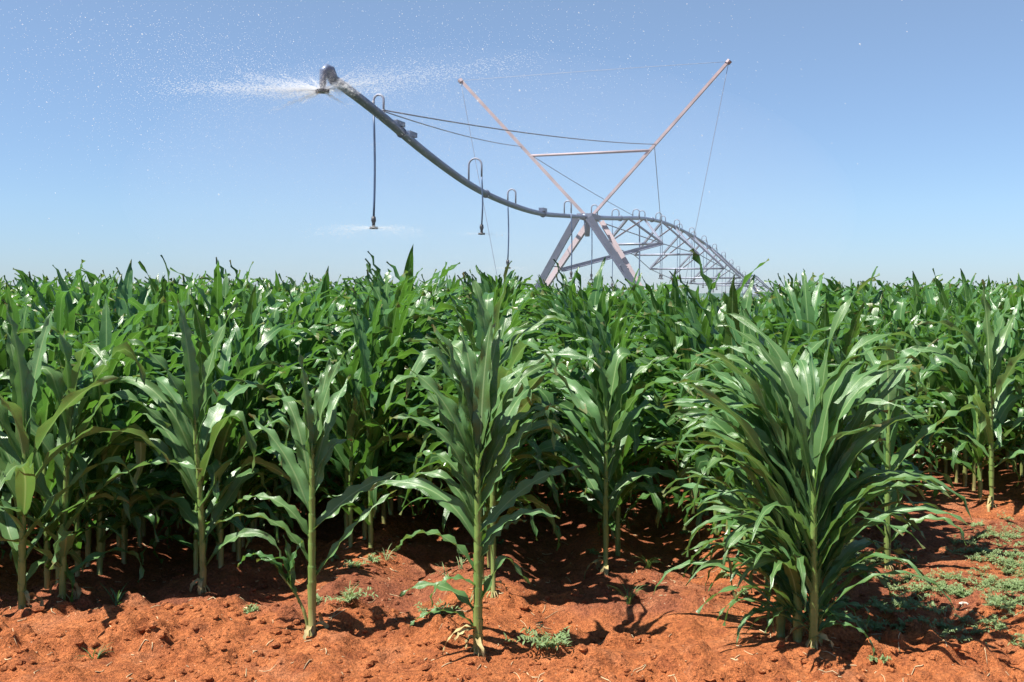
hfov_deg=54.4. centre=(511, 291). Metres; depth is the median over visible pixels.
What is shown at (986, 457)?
corn plant
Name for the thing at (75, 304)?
corn plant
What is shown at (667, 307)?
corn plant
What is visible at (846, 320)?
corn plant
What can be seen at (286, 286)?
corn plant
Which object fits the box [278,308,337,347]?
corn plant
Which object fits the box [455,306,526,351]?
corn plant
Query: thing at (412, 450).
corn plant
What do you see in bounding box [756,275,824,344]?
corn plant
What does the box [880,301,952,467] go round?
corn plant
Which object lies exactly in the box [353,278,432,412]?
corn plant
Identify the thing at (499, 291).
corn plant
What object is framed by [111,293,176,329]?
corn plant
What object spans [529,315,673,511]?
corn plant
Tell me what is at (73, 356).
corn plant
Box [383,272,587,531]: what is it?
corn plant
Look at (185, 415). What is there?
corn plant
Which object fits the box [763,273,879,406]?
corn plant
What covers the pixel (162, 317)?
corn plant
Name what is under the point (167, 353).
corn plant
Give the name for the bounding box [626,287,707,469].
corn plant
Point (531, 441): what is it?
corn plant
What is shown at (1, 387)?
corn plant
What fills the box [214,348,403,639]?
corn plant
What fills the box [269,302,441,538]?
corn plant
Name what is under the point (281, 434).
corn plant
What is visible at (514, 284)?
corn plant
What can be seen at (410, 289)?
corn plant
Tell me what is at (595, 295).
corn plant
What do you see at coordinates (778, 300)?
corn plant
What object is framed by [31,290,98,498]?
corn plant
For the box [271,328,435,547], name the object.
corn plant
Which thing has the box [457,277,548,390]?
corn plant
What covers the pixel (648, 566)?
grass tuft
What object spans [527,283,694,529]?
corn plant
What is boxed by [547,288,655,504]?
corn plant
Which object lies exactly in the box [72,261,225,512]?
corn plant
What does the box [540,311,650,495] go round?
corn plant
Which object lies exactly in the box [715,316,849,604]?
corn plant
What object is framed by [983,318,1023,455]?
corn plant
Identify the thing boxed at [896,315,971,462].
corn plant
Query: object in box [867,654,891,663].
creeping weed
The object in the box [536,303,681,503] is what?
corn plant
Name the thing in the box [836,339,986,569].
corn plant
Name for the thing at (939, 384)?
corn plant
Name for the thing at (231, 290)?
corn plant
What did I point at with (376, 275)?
corn plant
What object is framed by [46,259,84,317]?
corn plant
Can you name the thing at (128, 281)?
corn plant
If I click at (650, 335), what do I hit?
corn plant
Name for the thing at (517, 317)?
corn plant
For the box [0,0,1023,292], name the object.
sky
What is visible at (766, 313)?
corn plant
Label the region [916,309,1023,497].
corn plant
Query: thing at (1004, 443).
corn plant
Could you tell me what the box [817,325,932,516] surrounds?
corn plant
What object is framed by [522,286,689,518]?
corn plant
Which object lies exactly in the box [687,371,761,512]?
corn plant
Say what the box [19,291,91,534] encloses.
corn plant
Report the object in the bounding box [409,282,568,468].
corn plant
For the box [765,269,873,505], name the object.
corn plant
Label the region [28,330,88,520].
corn plant
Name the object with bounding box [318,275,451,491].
corn plant
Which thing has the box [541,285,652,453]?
corn plant
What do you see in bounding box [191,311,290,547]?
corn plant
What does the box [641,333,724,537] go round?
corn plant
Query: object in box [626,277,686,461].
corn plant
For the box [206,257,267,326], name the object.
corn plant
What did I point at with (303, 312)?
corn plant
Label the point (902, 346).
corn plant
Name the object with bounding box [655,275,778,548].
corn plant
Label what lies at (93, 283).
corn plant
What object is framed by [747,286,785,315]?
corn plant
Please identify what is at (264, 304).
corn plant
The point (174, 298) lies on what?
corn plant
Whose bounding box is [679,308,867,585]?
corn plant
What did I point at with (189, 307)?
corn plant
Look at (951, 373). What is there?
corn plant
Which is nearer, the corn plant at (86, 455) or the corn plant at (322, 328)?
the corn plant at (86, 455)
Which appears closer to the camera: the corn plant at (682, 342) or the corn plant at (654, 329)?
the corn plant at (682, 342)
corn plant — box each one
[0,277,44,305]
[0,283,78,513]
[0,287,77,363]
[0,296,219,574]
[0,299,170,609]
[0,317,14,543]
[0,323,57,518]
[0,325,202,600]
[0,333,33,517]
[0,343,146,583]
[0,344,41,502]
[0,385,6,558]
[4,330,117,601]
[5,265,114,335]
[6,305,36,338]
[9,329,173,576]
[13,299,44,322]
[16,276,48,316]
[17,271,81,316]
[18,306,76,517]
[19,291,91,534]
[23,306,49,341]
[24,275,101,359]
[28,281,102,323]
[28,313,164,566]
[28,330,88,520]
[29,270,126,342]
[30,288,125,496]
[30,295,182,557]
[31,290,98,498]
[39,351,192,563]
[42,319,67,365]
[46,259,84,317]
[48,275,104,317]
[53,277,185,534]
[54,339,206,552]
[57,320,205,547]
[67,273,104,531]
[71,285,183,536]
[71,320,185,503]
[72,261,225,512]
[80,259,148,326]
[84,312,187,547]
[86,275,209,523]
[89,274,135,333]
[91,308,208,487]
[99,271,134,316]
[101,299,290,594]
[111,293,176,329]
[111,306,183,512]
[112,305,223,495]
[121,337,272,574]
[123,317,204,516]
[128,293,297,562]
[133,285,151,303]
[133,322,295,567]
[136,281,175,331]
[151,334,327,560]
[152,285,336,551]
[153,294,231,360]
[167,279,225,493]
[168,278,263,339]
[169,278,183,305]
[170,260,242,356]
[170,282,249,355]
[171,274,236,493]
[174,280,211,318]
[175,284,302,538]
[175,302,243,489]
[184,324,318,542]
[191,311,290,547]
[198,269,283,340]
[201,283,238,324]
[205,260,263,309]
[205,313,299,528]
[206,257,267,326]
[207,294,317,526]
[207,313,334,521]
[210,302,341,481]
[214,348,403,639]
[220,277,343,501]
[224,310,304,519]
[225,281,234,323]
[231,292,344,517]
[255,335,311,537]
[258,284,268,310]
[260,271,349,414]
[261,288,286,316]
[261,292,268,309]
[264,275,318,327]
[267,291,331,432]
[267,304,443,539]
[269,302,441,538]
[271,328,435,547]
[273,266,349,464]
[274,298,353,355]
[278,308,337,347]
[283,282,342,355]
[283,284,353,348]
[288,297,337,501]
[293,295,349,367]
[293,320,330,462]
[297,293,408,525]
[300,288,359,457]
[304,295,348,322]
[308,263,447,494]
[308,268,447,523]
[311,258,452,471]
[311,269,448,515]
[315,310,435,547]
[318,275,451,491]
[320,290,452,518]
[328,298,362,464]
[329,287,420,531]
[331,304,449,510]
[333,251,447,331]
[334,270,439,519]
[334,292,453,512]
[339,270,443,454]
[342,246,434,357]
[351,268,446,455]
[351,268,450,502]
[351,283,469,488]
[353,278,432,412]
[370,315,579,658]
[381,285,451,330]
[381,292,600,567]
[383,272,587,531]
[384,261,586,598]
[391,275,570,500]
[399,285,572,515]
[400,312,450,499]
[404,291,585,485]
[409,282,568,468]
[409,294,580,553]
[417,271,550,468]
[417,272,558,470]
[419,288,449,327]
[420,330,577,529]
[422,339,562,578]
[422,341,587,550]
[429,281,567,445]
[429,294,547,489]
[435,274,548,440]
[439,314,575,449]
[440,265,566,422]
[449,274,546,435]
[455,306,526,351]
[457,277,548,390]
[458,296,545,429]
[464,282,547,438]
[482,277,553,330]
[488,276,557,338]
[513,308,700,578]
[519,259,638,442]
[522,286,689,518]
[525,277,575,343]
[526,289,655,482]
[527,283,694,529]
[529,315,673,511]
[530,286,628,420]
[530,337,698,545]
[533,274,572,443]
[536,284,664,512]
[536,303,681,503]
[539,300,633,503]
[540,272,628,363]
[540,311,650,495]
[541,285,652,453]
[542,257,644,398]
[544,327,692,538]
[546,321,581,454]
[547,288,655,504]
[547,291,652,463]
[566,321,683,556]
[618,268,687,484]
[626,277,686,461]
[626,285,713,491]
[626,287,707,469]
[629,271,739,505]
[630,297,680,457]
[631,281,687,485]
[631,290,657,435]
[633,339,668,451]
[635,278,710,494]
[636,285,709,497]
[636,287,722,515]
[636,321,684,411]
[638,286,688,480]
[638,311,687,433]
[639,300,719,514]
[640,248,776,530]
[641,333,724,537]
[645,274,725,488]
[653,273,972,655]
[653,274,788,538]
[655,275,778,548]
[667,345,856,573]
[677,295,781,555]
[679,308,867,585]
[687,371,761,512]
[713,305,812,550]
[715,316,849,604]
[725,328,838,567]
[729,288,769,314]
[740,292,772,339]
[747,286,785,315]
[752,297,767,315]
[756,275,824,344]
[759,300,883,541]
[763,273,854,360]
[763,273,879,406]
[763,284,879,447]
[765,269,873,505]
[767,314,780,329]
[767,325,875,387]
[770,283,835,340]
[770,297,823,322]
[771,308,894,468]
[776,301,844,323]
[787,282,885,334]
[790,301,881,541]
[791,310,914,506]
[797,306,926,542]
[801,332,875,466]
[812,286,907,342]
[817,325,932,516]
[828,328,945,542]
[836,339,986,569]
[840,335,904,528]
[844,315,928,465]
[844,316,883,343]
[854,297,965,444]
[858,316,920,447]
[859,317,915,485]
[862,351,924,487]
[863,317,946,470]
[866,292,962,444]
[879,319,949,458]
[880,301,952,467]
[894,279,1023,511]
[894,304,983,474]
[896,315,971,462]
[899,307,1023,486]
[900,320,1017,473]
[901,317,1023,482]
[914,302,1023,490]
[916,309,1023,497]
[935,292,991,428]
[950,305,1023,468]
[967,336,1008,466]
[971,295,1023,471]
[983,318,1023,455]
[983,326,1023,463]
[985,312,1019,461]
[986,327,1023,475]
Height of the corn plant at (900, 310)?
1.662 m
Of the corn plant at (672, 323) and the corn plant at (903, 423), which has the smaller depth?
the corn plant at (903, 423)
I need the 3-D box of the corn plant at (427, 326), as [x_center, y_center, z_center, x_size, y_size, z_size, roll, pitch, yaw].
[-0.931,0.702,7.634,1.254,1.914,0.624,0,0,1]
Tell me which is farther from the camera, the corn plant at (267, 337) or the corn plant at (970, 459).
the corn plant at (970, 459)
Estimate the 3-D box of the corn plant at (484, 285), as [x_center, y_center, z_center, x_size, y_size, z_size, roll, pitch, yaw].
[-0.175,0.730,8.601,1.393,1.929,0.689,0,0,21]
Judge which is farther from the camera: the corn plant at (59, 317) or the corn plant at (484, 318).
the corn plant at (59, 317)
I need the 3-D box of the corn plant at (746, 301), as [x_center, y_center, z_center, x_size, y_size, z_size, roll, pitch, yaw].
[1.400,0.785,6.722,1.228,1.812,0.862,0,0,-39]
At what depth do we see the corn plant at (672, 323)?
8.44 m
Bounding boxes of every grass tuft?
[78,643,114,658]
[99,582,127,605]
[612,574,642,604]
[632,551,659,568]
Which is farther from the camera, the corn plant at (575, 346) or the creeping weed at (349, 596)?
the corn plant at (575, 346)
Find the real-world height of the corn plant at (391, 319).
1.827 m
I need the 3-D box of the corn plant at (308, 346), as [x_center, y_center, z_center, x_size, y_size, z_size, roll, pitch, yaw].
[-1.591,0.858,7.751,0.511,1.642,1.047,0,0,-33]
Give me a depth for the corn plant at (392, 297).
7.39 m
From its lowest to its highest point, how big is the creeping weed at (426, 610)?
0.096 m
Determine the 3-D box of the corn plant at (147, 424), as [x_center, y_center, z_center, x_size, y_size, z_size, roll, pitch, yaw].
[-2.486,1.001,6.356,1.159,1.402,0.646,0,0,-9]
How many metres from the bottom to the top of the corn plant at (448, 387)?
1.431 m
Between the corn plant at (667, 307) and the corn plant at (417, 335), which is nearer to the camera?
the corn plant at (417, 335)
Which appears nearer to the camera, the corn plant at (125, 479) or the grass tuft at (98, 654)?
the grass tuft at (98, 654)
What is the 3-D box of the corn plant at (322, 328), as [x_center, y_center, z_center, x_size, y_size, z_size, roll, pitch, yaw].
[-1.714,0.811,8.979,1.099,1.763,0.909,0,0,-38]
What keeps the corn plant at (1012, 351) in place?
on the ground
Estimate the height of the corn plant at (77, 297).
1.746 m
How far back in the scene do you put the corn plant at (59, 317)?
7.25 m
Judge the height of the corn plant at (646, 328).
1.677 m
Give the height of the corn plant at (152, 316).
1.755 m
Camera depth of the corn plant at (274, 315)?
7.30 m
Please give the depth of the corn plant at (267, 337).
6.30 m
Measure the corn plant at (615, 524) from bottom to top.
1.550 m
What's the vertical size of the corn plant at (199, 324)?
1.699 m
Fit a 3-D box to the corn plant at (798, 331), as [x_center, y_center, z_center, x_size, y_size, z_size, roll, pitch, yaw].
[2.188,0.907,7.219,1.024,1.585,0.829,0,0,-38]
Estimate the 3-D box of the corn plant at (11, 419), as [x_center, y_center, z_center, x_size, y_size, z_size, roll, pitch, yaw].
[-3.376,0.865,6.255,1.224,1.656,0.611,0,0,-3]
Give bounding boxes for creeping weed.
[243,603,258,613]
[324,586,377,602]
[414,598,459,614]
[503,621,571,649]
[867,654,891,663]
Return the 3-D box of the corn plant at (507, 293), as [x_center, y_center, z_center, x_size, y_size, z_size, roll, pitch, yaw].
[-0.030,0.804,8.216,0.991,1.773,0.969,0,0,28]
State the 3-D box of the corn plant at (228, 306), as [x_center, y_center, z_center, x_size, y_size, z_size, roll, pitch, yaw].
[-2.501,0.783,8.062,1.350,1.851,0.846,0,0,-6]
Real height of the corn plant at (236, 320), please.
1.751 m
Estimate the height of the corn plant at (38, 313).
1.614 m
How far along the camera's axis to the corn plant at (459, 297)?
9.02 m
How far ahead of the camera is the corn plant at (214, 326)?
7.92 m
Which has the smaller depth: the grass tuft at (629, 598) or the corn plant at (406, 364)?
the grass tuft at (629, 598)
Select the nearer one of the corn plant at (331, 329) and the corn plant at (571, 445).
the corn plant at (571, 445)
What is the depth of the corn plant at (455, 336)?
7.35 m
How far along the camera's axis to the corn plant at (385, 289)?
7.70 m
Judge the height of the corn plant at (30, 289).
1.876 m
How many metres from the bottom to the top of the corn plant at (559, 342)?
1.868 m
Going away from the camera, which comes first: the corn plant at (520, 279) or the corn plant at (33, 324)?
the corn plant at (33, 324)
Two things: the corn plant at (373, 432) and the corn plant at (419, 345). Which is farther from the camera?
the corn plant at (419, 345)
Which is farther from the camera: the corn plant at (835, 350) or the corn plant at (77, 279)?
the corn plant at (77, 279)
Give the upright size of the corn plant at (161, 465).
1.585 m
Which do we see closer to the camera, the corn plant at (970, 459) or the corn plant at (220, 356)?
the corn plant at (220, 356)
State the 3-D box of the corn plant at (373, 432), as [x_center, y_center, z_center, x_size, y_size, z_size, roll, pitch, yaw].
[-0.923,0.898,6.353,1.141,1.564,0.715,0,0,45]
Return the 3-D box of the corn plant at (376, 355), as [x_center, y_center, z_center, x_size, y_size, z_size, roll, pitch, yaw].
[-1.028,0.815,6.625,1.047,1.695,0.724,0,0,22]
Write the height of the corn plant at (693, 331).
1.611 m
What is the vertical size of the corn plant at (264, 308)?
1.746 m
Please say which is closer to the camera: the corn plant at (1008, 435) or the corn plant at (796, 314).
the corn plant at (796, 314)
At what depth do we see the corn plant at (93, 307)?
7.41 m
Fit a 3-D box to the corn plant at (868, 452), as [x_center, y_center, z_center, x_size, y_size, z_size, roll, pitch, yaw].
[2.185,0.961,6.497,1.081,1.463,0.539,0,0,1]
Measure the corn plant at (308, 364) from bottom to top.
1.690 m
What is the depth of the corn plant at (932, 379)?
8.95 m
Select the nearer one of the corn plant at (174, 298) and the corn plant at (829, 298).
the corn plant at (174, 298)
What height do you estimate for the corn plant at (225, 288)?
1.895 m
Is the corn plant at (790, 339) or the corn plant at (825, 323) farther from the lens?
the corn plant at (790, 339)
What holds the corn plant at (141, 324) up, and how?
on the ground
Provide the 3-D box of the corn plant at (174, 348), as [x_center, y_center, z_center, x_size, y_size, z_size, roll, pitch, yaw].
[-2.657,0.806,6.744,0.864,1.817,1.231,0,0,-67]
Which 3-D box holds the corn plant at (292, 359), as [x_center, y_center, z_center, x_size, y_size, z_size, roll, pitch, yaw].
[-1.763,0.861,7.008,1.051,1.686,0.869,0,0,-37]
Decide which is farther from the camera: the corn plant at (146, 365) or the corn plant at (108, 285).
the corn plant at (108, 285)
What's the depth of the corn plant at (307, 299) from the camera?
8.44 m
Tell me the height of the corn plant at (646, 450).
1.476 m
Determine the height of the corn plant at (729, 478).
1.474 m
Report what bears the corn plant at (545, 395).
on the ground
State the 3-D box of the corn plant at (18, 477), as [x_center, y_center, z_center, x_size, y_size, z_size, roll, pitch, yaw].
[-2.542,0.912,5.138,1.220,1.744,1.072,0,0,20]
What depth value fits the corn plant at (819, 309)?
7.75 m
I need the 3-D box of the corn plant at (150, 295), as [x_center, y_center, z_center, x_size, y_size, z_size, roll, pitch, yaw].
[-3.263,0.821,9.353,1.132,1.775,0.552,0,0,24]
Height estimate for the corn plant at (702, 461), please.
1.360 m
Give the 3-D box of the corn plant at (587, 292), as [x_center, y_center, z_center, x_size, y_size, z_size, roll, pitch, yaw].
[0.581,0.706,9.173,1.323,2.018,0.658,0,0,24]
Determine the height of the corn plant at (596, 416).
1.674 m
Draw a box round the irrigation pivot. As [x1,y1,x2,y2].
[315,59,771,298]
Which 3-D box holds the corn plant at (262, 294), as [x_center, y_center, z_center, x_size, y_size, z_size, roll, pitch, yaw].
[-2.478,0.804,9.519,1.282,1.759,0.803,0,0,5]
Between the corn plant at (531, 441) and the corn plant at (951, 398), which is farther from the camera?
the corn plant at (951, 398)
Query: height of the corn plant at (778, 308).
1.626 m
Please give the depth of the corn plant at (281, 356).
7.04 m
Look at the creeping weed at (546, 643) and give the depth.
4.52 m
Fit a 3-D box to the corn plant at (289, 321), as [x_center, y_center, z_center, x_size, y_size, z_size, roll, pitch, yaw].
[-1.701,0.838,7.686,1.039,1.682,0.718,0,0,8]
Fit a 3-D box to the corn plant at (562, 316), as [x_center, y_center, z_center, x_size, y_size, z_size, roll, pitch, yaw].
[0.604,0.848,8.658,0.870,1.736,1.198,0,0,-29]
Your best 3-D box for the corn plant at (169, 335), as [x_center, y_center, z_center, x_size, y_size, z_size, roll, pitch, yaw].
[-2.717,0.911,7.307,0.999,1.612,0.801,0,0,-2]
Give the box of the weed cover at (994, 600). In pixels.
[206,487,1023,648]
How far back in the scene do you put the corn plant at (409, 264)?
8.88 m
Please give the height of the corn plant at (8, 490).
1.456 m
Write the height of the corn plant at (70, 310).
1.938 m
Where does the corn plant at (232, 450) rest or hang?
on the ground
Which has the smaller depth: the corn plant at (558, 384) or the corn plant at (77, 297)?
the corn plant at (558, 384)
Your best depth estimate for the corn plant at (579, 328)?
7.75 m
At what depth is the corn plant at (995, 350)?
7.67 m
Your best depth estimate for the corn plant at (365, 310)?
6.81 m
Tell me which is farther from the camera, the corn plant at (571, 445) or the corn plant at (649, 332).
the corn plant at (649, 332)
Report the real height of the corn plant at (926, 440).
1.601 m
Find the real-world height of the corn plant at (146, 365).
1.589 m
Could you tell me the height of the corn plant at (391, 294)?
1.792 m
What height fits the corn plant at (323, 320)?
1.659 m
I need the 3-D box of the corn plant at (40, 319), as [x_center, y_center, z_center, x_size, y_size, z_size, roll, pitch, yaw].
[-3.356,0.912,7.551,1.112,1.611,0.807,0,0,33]
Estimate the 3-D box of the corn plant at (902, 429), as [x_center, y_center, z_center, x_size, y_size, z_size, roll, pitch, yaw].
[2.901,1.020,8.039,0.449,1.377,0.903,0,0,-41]
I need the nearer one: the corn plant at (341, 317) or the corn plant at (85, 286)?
the corn plant at (85, 286)
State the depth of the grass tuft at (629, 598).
5.31 m
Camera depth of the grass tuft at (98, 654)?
4.56 m
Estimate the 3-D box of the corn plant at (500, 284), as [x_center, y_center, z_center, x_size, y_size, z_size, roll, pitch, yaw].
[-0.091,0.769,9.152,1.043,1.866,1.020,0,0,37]
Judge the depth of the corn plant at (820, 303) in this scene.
9.97 m
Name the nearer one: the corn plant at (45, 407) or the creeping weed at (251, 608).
the creeping weed at (251, 608)
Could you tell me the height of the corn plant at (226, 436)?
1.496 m
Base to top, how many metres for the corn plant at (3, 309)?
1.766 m
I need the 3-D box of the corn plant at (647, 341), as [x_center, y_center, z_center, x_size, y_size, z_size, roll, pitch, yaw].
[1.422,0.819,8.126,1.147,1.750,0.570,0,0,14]
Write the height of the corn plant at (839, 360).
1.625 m
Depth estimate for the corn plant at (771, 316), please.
8.32 m
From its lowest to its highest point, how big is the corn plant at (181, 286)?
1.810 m
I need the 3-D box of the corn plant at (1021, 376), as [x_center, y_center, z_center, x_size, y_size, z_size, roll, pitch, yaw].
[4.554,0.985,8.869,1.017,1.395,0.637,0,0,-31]
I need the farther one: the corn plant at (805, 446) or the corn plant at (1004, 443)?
the corn plant at (1004, 443)
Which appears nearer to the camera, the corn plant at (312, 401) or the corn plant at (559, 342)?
the corn plant at (312, 401)
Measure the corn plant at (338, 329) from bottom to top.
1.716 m
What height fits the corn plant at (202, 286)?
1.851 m
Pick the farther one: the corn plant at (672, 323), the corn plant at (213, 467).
the corn plant at (672, 323)
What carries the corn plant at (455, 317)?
on the ground
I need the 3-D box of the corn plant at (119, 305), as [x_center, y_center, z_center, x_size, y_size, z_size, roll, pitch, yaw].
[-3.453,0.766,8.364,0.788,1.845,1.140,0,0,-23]
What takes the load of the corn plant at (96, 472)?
on the ground
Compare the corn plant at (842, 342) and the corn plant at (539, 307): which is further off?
the corn plant at (539, 307)
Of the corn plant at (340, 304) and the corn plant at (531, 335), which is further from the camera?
the corn plant at (340, 304)
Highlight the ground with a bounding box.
[0,417,1023,681]
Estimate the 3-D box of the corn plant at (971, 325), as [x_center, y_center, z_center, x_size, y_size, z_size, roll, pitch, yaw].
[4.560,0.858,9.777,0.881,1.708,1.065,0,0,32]
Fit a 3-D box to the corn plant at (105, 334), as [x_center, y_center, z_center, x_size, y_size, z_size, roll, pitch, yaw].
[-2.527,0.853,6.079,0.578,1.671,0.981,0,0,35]
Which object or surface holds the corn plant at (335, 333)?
on the ground
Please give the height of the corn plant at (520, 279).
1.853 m
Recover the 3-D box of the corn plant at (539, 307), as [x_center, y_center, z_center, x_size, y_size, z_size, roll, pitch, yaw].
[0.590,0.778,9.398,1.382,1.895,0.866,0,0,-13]
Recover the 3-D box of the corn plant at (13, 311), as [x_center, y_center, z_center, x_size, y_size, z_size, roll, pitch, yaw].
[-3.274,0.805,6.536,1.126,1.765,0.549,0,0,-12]
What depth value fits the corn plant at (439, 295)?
9.53 m
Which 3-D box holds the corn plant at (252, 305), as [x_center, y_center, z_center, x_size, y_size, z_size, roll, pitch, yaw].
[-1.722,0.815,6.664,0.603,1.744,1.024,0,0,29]
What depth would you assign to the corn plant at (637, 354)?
8.22 m
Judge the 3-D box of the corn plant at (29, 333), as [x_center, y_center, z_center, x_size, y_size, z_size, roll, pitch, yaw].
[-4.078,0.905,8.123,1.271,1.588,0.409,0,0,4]
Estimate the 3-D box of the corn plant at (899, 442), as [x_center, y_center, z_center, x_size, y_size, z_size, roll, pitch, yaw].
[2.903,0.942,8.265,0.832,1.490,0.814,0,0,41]
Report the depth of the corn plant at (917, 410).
7.79 m
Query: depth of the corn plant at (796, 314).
7.70 m
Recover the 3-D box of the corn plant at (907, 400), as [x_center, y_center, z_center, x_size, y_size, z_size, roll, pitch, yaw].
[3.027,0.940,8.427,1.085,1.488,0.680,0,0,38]
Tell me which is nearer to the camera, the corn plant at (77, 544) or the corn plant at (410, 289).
the corn plant at (77, 544)
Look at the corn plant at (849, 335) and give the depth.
6.50 m
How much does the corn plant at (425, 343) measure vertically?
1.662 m
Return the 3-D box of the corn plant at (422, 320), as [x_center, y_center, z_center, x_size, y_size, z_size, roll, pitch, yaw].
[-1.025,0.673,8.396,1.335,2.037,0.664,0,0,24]
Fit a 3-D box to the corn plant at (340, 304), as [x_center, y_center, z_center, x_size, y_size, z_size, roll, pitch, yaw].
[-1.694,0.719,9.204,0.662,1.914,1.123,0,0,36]
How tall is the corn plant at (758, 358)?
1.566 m
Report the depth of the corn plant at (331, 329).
8.55 m
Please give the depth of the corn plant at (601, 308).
7.27 m
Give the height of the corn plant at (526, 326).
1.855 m
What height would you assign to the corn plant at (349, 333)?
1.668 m
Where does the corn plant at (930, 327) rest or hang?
on the ground
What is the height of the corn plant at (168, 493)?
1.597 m
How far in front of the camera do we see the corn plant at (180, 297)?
9.73 m
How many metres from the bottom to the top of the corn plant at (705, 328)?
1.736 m
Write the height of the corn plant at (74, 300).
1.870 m
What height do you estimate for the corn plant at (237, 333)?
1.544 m
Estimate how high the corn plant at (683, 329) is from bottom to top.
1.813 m
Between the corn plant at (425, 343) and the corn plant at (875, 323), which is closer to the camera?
the corn plant at (425, 343)
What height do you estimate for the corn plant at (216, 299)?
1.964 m
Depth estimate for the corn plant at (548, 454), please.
6.30 m
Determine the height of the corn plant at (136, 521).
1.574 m
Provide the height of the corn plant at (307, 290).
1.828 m
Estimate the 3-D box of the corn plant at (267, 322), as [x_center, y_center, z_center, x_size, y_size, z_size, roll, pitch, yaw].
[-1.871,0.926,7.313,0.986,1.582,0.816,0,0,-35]
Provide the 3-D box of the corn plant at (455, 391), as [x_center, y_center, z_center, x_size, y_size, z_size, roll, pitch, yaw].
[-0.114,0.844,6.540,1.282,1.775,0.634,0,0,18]
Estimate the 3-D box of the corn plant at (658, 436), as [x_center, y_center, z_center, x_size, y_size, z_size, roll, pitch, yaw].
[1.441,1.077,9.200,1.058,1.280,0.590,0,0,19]
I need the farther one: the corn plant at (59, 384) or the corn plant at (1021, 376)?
the corn plant at (1021, 376)
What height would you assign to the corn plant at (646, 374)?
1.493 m
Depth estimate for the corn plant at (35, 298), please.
9.49 m
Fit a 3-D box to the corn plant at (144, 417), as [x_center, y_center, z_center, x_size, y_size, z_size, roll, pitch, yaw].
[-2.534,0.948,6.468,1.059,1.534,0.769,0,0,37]
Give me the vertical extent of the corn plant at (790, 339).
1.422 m
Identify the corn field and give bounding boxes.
[0,255,1023,454]
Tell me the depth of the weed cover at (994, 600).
5.64 m
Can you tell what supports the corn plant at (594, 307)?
on the ground
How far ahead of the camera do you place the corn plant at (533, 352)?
7.52 m
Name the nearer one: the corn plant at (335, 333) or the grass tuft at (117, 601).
the grass tuft at (117, 601)
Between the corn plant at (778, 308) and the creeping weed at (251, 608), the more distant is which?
the corn plant at (778, 308)
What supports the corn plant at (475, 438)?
on the ground
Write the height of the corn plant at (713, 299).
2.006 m
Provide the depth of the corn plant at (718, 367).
6.11 m
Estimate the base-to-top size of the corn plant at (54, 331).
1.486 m
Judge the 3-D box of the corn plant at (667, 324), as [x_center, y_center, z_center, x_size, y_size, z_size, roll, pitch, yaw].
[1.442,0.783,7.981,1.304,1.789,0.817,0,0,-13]
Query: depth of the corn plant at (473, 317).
6.87 m
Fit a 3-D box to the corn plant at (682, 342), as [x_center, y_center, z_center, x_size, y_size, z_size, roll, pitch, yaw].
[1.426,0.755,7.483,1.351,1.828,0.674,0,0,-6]
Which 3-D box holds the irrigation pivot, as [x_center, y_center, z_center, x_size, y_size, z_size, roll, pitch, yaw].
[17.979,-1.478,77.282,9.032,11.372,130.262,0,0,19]
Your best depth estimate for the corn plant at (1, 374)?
6.33 m
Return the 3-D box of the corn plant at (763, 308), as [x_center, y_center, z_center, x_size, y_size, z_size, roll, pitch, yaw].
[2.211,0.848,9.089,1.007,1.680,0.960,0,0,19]
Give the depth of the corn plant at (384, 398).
6.50 m
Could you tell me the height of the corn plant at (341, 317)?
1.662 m
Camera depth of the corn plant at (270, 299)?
7.72 m
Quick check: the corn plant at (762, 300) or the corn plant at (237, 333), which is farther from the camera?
the corn plant at (762, 300)
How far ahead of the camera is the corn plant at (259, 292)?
9.57 m
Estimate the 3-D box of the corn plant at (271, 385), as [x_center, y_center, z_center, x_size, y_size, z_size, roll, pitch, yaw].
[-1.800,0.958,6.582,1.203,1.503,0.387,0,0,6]
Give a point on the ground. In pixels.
(704, 637)
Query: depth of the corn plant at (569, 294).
9.59 m
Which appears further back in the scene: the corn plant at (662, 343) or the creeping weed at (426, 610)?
the corn plant at (662, 343)
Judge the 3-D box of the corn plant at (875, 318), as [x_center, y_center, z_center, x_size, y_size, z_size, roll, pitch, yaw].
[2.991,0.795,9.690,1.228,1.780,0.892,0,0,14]
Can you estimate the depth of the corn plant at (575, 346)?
8.51 m
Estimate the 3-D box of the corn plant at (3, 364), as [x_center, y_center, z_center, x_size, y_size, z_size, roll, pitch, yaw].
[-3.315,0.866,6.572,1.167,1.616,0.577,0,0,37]

